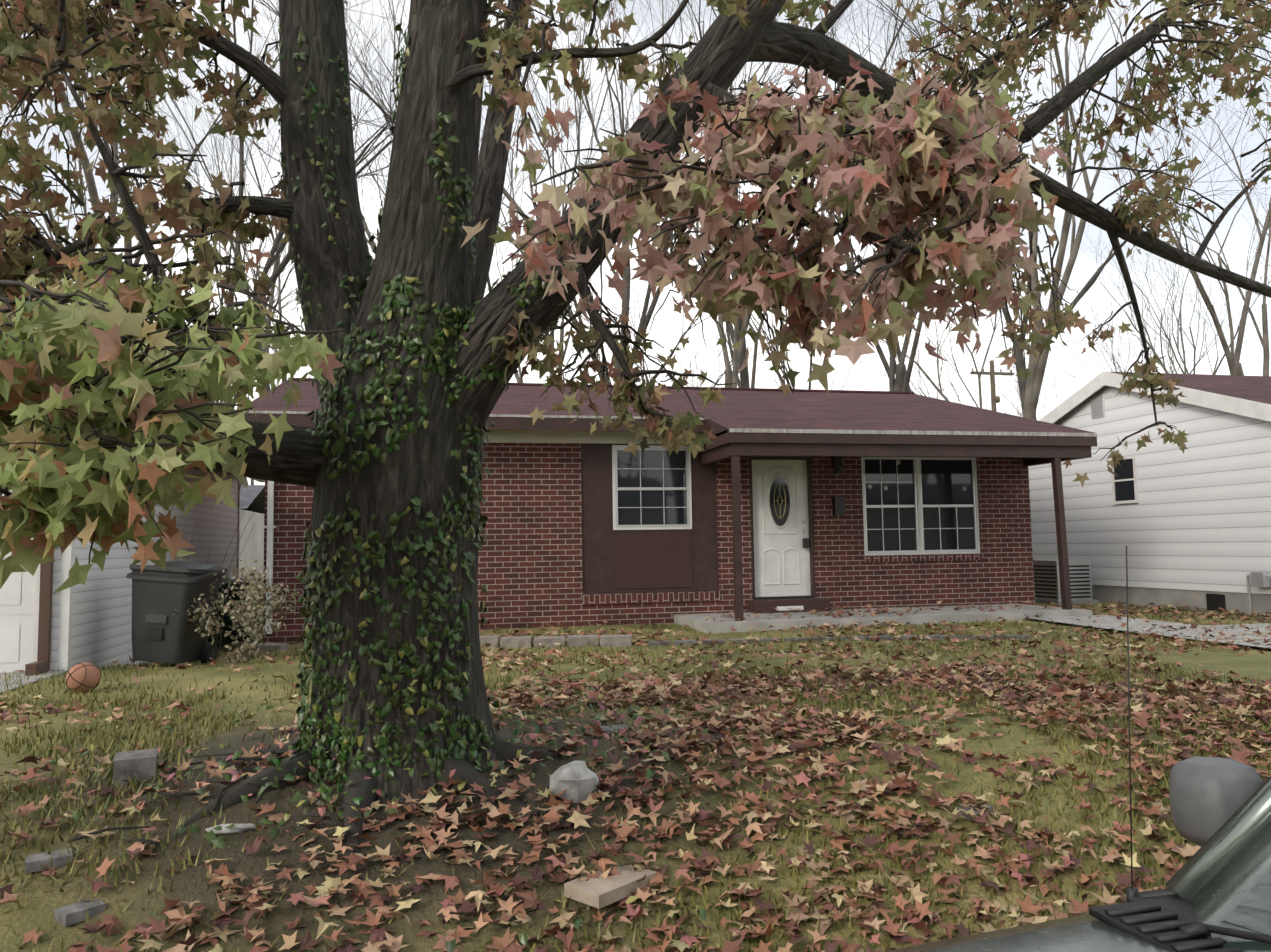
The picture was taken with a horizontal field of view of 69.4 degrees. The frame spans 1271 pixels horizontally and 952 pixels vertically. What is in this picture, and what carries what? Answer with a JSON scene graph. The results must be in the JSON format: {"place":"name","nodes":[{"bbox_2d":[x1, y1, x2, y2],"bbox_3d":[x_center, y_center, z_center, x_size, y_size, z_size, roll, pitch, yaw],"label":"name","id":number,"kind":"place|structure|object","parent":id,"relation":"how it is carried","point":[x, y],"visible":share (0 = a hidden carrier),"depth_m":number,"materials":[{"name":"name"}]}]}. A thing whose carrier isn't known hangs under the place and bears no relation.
{"place":"outdoors","nodes":[
{"label":"outdoors","id":0,"kind":"place"},
{"bbox_2d":[0,582,1270,951],"bbox_3d":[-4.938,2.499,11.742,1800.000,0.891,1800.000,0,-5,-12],"label":"lawn","id":1,"kind":"structure","parent":0,"point":[46,898],"depth_m":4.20,"materials":[{"name":"plant"}]},
{"bbox_2d":[66,662,100,692],"bbox_3d":[-4.387,1.602,7.293,0.238,0.239,0.243,-2,-5,16],"label":"basketball","id":2,"kind":"object","parent":1,"relation":"on","point":[85,676],"visible":0.94,"depth_m":7.22,"materials":[{"name":"rubber"}]},
{"bbox_2d":[0,0,204,303],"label":"bare tree","id":3,"kind":"object","parent":1,"relation":"on","point":[50,214],"visible":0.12,"depth_m":31.97,"materials":[{"name":"grey plant"}]},
{"bbox_2d":[0,468,264,692],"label":"neighbour garage","id":4,"kind":"structure","parent":1,"relation":"on","point":[43,628],"depth_m":9.10,"materials":[{"name":"plastic"}]},
{"bbox_2d":[126,561,227,662],"bbox_3d":[-4.688,1.401,9.359,0.690,1.050,0.879,4,-7,0],"label":"trash bin","id":5,"kind":"object","parent":1,"relation":"on","point":[161,632],"visible":0.85,"depth_m":9.00,"materials":[{"name":"plastic"}]},
{"bbox_2d":[42,132,374,313],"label":"bare tree","id":6,"kind":"object","parent":1,"relation":"on","point":[286,304],"visible":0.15,"depth_m":52.45,"materials":[{"name":"grey plant"}]},
{"bbox_2d":[135,232,300,484],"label":"bare tree","id":7,"kind":"object","parent":1,"relation":"on","point":[246,481],"visible":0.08,"depth_m":57.42,"materials":[{"name":"grey plant"}]},
{"bbox_2d":[187,508,255,651],"bbox_3d":[-5.845,1.447,12.796,1.003,2.035,0.108,0,-5,-12],"label":"bare shrub","id":8,"kind":"object","parent":1,"relation":"on","point":[226,577],"visible":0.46,"depth_m":12.83,"materials":[{"name":"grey plant"}]},
{"bbox_2d":[49,0,407,320],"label":"bare tree","id":9,"kind":"object","parent":1,"relation":"on","point":[91,184],"visible":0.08,"depth_m":23.66,"materials":[{"name":"grey plant"}]},
{"bbox_2d":[206,578,251,643],"bbox_3d":[-6.366,2.082,14.037,0.656,1.018,0.845,-4,-3,17],"label":"trash bin","id":10,"kind":"object","parent":1,"relation":"on","point":[227,622],"visible":0.08,"depth_m":13.86,"materials":[{"name":"plastic"}]},
{"bbox_2d":[172,558,306,662],"bbox_3d":[-3.934,1.370,9.281,1.412,1.089,0.985,0,-5,-12],"label":"dry shrub","id":11,"kind":"object","parent":1,"relation":"on","point":[237,606],"depth_m":9.17,"materials":[{"name":"plant"}]},
{"bbox_2d":[86,0,406,391],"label":"bare tree","id":12,"kind":"object","parent":1,"relation":"on","point":[271,300],"visible":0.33,"depth_m":25.02,"materials":[{"name":"brown plant"}]},
{"bbox_2d":[239,485,264,582],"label":"houses","id":13,"kind":"structure","parent":1,"relation":"on","point":[252,497],"depth_m":42.92,"materials":[{"name":"grey plastic"}]},
{"bbox_2d":[161,68,379,410],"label":"bare tree","id":14,"kind":"object","parent":1,"relation":"on","point":[274,306],"visible":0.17,"depth_m":41.61,"materials":[{"name":"grey plant"}]},
{"bbox_2d":[142,0,480,253],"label":"bare tree","id":15,"kind":"object","parent":1,"relation":"on","point":[372,243],"visible":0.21,"depth_m":25.45,"materials":[{"name":"grey plant"}]},
{"bbox_2d":[69,738,580,854],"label":"roots","id":16,"kind":"object","parent":1,"relation":"on","point":[359,786],"visible":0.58,"depth_m":4.33,"materials":[{"name":"brown plant"}]},
{"bbox_2d":[221,0,556,331],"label":"bare tree","id":17,"kind":"object","parent":1,"relation":"on","point":[280,267],"visible":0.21,"depth_m":26.92,"materials":[{"name":"grey plant"}]},
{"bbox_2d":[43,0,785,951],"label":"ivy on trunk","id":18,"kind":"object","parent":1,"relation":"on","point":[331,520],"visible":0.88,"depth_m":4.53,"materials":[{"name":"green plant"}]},
{"bbox_2d":[351,60,560,259],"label":"bare tree","id":19,"kind":"object","parent":1,"relation":"on","point":[387,167],"visible":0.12,"depth_m":46.23,"materials":[{"name":"grey plant"}]},
{"bbox_2d":[352,2,573,290],"bbox_3d":[-5.809,-7.720,32.827,8.054,23.886,14.782,3,-6,-44],"label":"bare tree","id":20,"kind":"object","parent":1,"relation":"on","point":[488,280],"visible":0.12,"depth_m":33.00,"materials":[{"name":"grey plant"}]},
{"bbox_2d":[226,0,705,384],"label":"bare tree","id":21,"kind":"object","parent":1,"relation":"on","point":[594,130],"visible":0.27,"depth_m":29.60,"materials":[{"name":"grey plant"}]},
{"bbox_2d":[255,0,718,163],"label":"bare tree","id":22,"kind":"object","parent":1,"relation":"on","point":[363,90],"visible":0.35,"depth_m":29.04,"materials":[{"name":"grey plant"}]},
{"bbox_2d":[367,0,671,382],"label":"bare tree","id":23,"kind":"object","parent":1,"relation":"on","point":[517,377],"visible":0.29,"depth_m":25.03,"materials":[{"name":"grey plant"}]},
{"bbox_2d":[25,635,1031,925],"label":"stones","id":24,"kind":"object","parent":1,"relation":"on","point":[577,779],"visible":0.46,"depth_m":4.35,"materials":[{"name":"grey stone"}]},
{"bbox_2d":[500,161,710,382],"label":"bare tree","id":25,"kind":"object","parent":1,"relation":"on","point":[670,355],"visible":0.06,"depth_m":52.29,"materials":[{"name":"grey plant"}]},
{"bbox_2d":[0,0,1270,801],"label":"sweetgum tree","id":26,"kind":"object","parent":1,"relation":"on","point":[48,506],"depth_m":4.40,"materials":[{"name":"brown plant"}]},
{"bbox_2d":[0,599,1270,951],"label":"fallen leaves","id":27,"kind":"object","parent":1,"relation":"on","point":[258,891],"visible":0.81,"depth_m":4.44,"materials":[{"name":"brown plant"}]},
{"bbox_2d":[496,244,801,386],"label":"bare tree","id":28,"kind":"object","parent":1,"relation":"on","point":[647,379],"visible":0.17,"depth_m":74.21,"materials":[{"name":"grey plant"}]},
{"bbox_2d":[527,0,779,387],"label":"bare tree","id":29,"kind":"object","parent":1,"relation":"on","point":[729,377],"visible":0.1,"depth_m":27.81,"materials":[{"name":"grey plant"}]},
{"bbox_2d":[244,378,1096,643],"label":"brick house","id":30,"kind":"structure","parent":1,"relation":"on","point":[804,500],"depth_m":13.08,"materials":[{"name":"red brick"}]},
{"bbox_2d":[629,324,752,386],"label":"bare tree","id":31,"kind":"object","parent":1,"relation":"on","point":[680,365],"visible":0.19,"depth_m":83.02,"materials":[{"name":"grey plant"}]},
{"bbox_2d":[662,309,751,386],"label":"bare tree","id":32,"kind":"object","parent":1,"relation":"on","point":[694,356],"visible":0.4,"depth_m":87.35,"materials":[{"name":"grey plant"}]},
{"bbox_2d":[591,0,862,383],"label":"bare tree","id":33,"kind":"object","parent":1,"relation":"on","point":[644,320],"visible":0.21,"depth_m":29.27,"materials":[{"name":"grey plant"}]},
{"bbox_2d":[680,63,828,387],"bbox_3d":[5.070,-5.797,37.816,10.927,20.438,9.691,-7,-7,34],"label":"bare tree","id":34,"kind":"object","parent":1,"relation":"on","point":[754,358],"visible":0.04,"depth_m":37.75,"materials":[{"name":"grey plant"}]},
{"bbox_2d":[690,165,836,388],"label":"bare tree","id":35,"kind":"object","parent":1,"relation":"on","point":[781,379],"visible":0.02,"depth_m":43.84,"materials":[{"name":"grey plant"}]},
{"bbox_2d":[616,0,912,387],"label":"bare tree","id":36,"kind":"object","parent":1,"relation":"on","point":[744,378],"visible":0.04,"depth_m":31.79,"materials":[{"name":"grey plant"}]},
{"bbox_2d":[763,325,862,389],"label":"bare tree","id":37,"kind":"object","parent":1,"relation":"on","point":[818,361],"visible":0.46,"depth_m":82.60,"materials":[{"name":"grey plant"}]},
{"bbox_2d":[736,0,915,391],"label":"bare tree","id":38,"kind":"object","parent":1,"relation":"on","point":[881,354],"visible":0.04,"depth_m":38.81,"materials":[{"name":"grey plant"}]},
{"bbox_2d":[798,265,999,407],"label":"bare tree","id":39,"kind":"object","parent":1,"relation":"on","point":[939,384],"visible":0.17,"depth_m":58.51,"materials":[{"name":"grey plant"}]},
{"bbox_2d":[841,0,1008,391],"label":"bare tree","id":40,"kind":"object","parent":1,"relation":"on","point":[897,382],"visible":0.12,"depth_m":30.01,"materials":[{"name":"grey plant"}]},
{"bbox_2d":[880,328,978,405],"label":"bare tree","id":41,"kind":"object","parent":1,"relation":"on","point":[958,396],"visible":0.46,"depth_m":88.23,"materials":[{"name":"grey plant"}]},
{"bbox_2d":[777,0,1195,419],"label":"bare tree","id":42,"kind":"object","parent":1,"relation":"on","point":[1034,381],"visible":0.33,"depth_m":26.20,"materials":[{"name":"brown plant"}]},
{"bbox_2d":[970,360,1013,410],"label":"utility pole","id":43,"kind":"object","parent":1,"relation":"on","point":[992,373],"visible":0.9,"depth_m":42.32,"materials":[{"name":"brown wood"}]},
{"bbox_2d":[943,369,1064,416],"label":"bare tree","id":44,"kind":"object","parent":1,"relation":"on","point":[996,391],"visible":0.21,"depth_m":87.95,"materials":[{"name":"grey plant"}]},
{"bbox_2d":[997,343,1060,418],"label":"bare tree","id":45,"kind":"object","parent":1,"relation":"on","point":[1018,390],"visible":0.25,"depth_m":88.10,"materials":[{"name":"grey plant"}]},
{"bbox_2d":[968,328,1122,419],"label":"bare tree","id":46,"kind":"object","parent":1,"relation":"on","point":[1046,374],"visible":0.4,"depth_m":79.22,"materials":[{"name":"grey plant"}]},
{"bbox_2d":[826,0,1270,412],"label":"bare tree","id":47,"kind":"object","parent":1,"relation":"on","point":[1019,358],"visible":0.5,"depth_m":33.64,"materials":[{"name":"grey plant"}]},
{"bbox_2d":[885,546,1270,951],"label":"parked suv","id":48,"kind":"object","parent":1,"relation":"on","point":[1215,896],"visible":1,"depth_m":2.13,"materials":[{"name":"grey paint"}]},
{"bbox_2d":[1055,272,1213,374],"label":"bare tree","id":49,"kind":"object","parent":1,"relation":"on","point":[1112,355],"visible":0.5,"depth_m":71.25,"materials":[{"name":"grey plant"}]},
{"bbox_2d":[1051,189,1242,382],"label":"bare tree","id":50,"kind":"object","parent":1,"relation":"on","point":[1177,343],"visible":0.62,"depth_m":55.18,"materials":[{"name":"grey plant"}]},
{"bbox_2d":[1028,371,1270,615],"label":"white neighbour house","id":51,"kind":"structure","parent":1,"relation":"on","point":[1190,527],"depth_m":14.46,"materials":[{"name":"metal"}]},
{"bbox_2d":[1033,9,1270,375],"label":"bare tree","id":52,"kind":"object","parent":1,"relation":"on","point":[1234,364],"visible":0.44,"depth_m":27.39,"materials":[{"name":"brown plant"}]},
{"bbox_2d":[1082,189,1270,374],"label":"bare tree","id":53,"kind":"object","parent":1,"relation":"on","point":[1171,347],"visible":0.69,"depth_m":61.39,"materials":[{"name":"grey plant"}]},
{"bbox_2d":[1234,156,1270,304],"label":"bare tree","id":54,"kind":"object","parent":1,"relation":"on","point":[1257,243],"visible":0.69,"depth_m":57.13,"materials":[{"name":"grey plant"}]},
{"bbox_2d":[0,0,1270,484],"label":"sky","id":55,"kind":"structure","parent":0,"point":[1251,357],"materials":[{"name":"white"}]},
{"bbox_2d":[1024,615,1270,647],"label":"walkway path","id":56,"kind":"structure","parent":0,"point":[1109,622],"depth_m":10.82,"materials":[{"name":"concrete"}]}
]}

